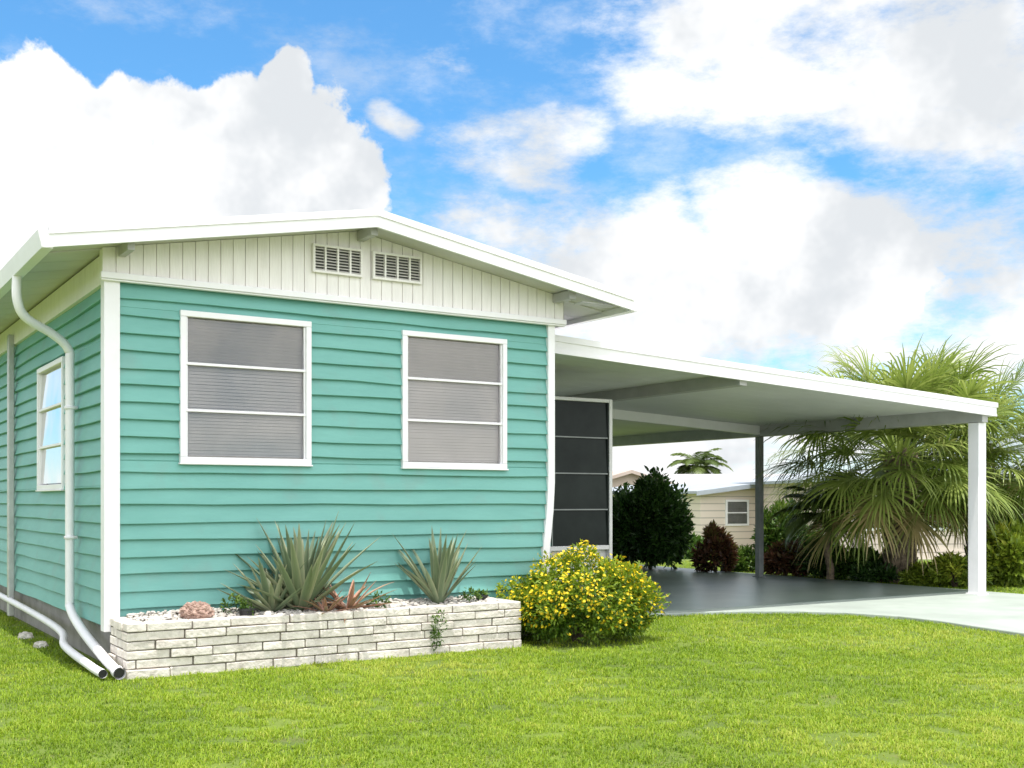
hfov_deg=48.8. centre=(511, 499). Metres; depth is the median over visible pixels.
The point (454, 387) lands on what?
window
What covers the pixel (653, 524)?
hedge shrub
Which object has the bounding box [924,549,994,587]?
lime shrub
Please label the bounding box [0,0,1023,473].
sky
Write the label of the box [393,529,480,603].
agave plant
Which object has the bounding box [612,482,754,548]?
mobile home
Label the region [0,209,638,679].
mobile home
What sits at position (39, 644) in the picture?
foundation rock
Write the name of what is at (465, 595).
groundcover plant
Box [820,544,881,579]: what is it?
border shrub
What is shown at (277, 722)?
ground
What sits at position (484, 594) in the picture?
plant
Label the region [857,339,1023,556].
palm tree
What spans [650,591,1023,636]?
driveway
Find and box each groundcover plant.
[219,593,246,612]
[364,590,391,607]
[457,586,482,601]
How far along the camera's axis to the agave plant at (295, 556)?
8.34 m
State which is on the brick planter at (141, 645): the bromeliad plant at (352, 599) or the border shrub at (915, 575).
the bromeliad plant at (352, 599)
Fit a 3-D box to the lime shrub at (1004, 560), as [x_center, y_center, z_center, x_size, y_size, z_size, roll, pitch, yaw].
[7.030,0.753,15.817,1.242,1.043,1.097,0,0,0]
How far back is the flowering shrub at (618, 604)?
9.35 m
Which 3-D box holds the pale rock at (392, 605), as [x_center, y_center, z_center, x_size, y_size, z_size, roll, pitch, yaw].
[-0.937,0.824,8.723,0.094,0.062,0.079,0,0,0]
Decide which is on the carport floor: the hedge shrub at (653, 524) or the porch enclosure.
the porch enclosure
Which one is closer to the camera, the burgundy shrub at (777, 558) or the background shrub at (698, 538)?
the burgundy shrub at (777, 558)
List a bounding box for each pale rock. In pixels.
[148,616,162,620]
[162,614,173,619]
[263,611,273,614]
[385,603,396,607]
[398,601,407,605]
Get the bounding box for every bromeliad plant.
[294,589,357,613]
[302,572,398,622]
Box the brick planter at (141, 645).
[108,595,520,679]
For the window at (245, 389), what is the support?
in the mobile home at (186, 405)
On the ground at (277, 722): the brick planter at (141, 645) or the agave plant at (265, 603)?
the brick planter at (141, 645)
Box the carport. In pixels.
[555,335,997,594]
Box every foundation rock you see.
[17,631,33,639]
[33,641,48,647]
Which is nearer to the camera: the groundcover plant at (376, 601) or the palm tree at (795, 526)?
the groundcover plant at (376, 601)
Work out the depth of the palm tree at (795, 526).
16.51 m
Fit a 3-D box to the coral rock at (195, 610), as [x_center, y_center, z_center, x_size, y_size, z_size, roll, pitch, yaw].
[-2.219,0.786,7.946,0.259,0.159,0.197,0,0,0]
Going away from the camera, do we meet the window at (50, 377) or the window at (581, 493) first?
the window at (50, 377)
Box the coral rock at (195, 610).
[178,601,214,619]
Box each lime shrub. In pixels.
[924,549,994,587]
[986,518,1023,586]
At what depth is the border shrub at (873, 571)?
16.19 m
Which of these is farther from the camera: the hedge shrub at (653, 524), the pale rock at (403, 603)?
the hedge shrub at (653, 524)
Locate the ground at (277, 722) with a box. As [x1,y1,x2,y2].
[0,558,1023,767]
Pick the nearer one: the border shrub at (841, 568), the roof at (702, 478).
the border shrub at (841, 568)
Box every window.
[35,356,64,491]
[178,310,312,466]
[400,330,508,470]
[551,400,608,545]
[725,500,748,525]
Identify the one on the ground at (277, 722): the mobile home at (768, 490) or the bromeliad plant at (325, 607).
the mobile home at (768, 490)
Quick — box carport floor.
[619,565,967,612]
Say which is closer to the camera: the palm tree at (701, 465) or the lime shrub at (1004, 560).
the lime shrub at (1004, 560)
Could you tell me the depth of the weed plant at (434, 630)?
8.76 m
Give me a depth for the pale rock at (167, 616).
7.90 m
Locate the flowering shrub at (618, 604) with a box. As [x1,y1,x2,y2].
[494,539,670,644]
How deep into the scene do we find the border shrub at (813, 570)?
17.24 m
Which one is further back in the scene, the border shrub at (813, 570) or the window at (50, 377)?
the border shrub at (813, 570)
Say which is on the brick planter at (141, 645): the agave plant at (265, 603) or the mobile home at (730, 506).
the agave plant at (265, 603)
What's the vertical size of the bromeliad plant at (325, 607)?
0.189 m
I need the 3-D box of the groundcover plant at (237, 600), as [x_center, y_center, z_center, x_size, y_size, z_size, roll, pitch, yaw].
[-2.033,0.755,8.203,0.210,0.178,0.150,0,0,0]
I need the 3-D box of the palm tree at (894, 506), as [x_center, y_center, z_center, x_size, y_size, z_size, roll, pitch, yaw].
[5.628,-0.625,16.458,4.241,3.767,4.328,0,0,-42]
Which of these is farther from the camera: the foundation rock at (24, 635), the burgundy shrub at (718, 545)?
the burgundy shrub at (718, 545)
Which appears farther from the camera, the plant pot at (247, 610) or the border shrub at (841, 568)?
the border shrub at (841, 568)
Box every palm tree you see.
[667,448,732,473]
[752,334,1023,583]
[766,478,882,578]
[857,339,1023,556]
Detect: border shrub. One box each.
[719,544,754,571]
[750,498,810,553]
[789,538,847,577]
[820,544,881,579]
[848,558,906,583]
[898,559,948,586]
[994,478,1023,540]
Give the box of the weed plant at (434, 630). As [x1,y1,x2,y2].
[429,608,448,652]
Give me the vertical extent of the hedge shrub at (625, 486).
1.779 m
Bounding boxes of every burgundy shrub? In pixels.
[690,519,739,571]
[764,538,811,576]
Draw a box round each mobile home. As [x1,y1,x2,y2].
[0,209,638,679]
[612,470,675,486]
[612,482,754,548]
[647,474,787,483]
[734,468,1022,558]
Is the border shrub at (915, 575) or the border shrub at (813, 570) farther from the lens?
the border shrub at (813, 570)
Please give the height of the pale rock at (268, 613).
0.054 m
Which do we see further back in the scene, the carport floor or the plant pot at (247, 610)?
the carport floor
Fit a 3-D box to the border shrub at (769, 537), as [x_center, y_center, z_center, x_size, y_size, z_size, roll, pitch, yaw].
[4.677,0.586,19.573,1.037,1.312,1.068,0,0,32]
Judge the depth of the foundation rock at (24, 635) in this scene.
9.71 m
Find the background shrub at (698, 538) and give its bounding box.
[683,532,711,558]
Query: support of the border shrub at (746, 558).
on the ground at (277, 722)
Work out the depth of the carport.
13.87 m
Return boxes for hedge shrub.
[612,465,695,568]
[612,481,637,562]
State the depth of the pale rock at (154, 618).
7.73 m
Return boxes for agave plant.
[218,556,320,611]
[224,511,379,611]
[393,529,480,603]
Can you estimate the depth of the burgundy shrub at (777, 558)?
17.45 m
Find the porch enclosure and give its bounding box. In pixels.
[550,396,611,595]
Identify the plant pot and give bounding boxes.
[238,599,255,615]
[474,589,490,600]
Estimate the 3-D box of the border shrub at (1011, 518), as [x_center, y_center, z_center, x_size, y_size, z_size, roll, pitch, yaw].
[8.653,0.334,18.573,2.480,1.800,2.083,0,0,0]
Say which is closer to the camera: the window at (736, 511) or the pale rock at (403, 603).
the pale rock at (403, 603)
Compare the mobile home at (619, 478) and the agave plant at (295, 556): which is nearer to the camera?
the agave plant at (295, 556)

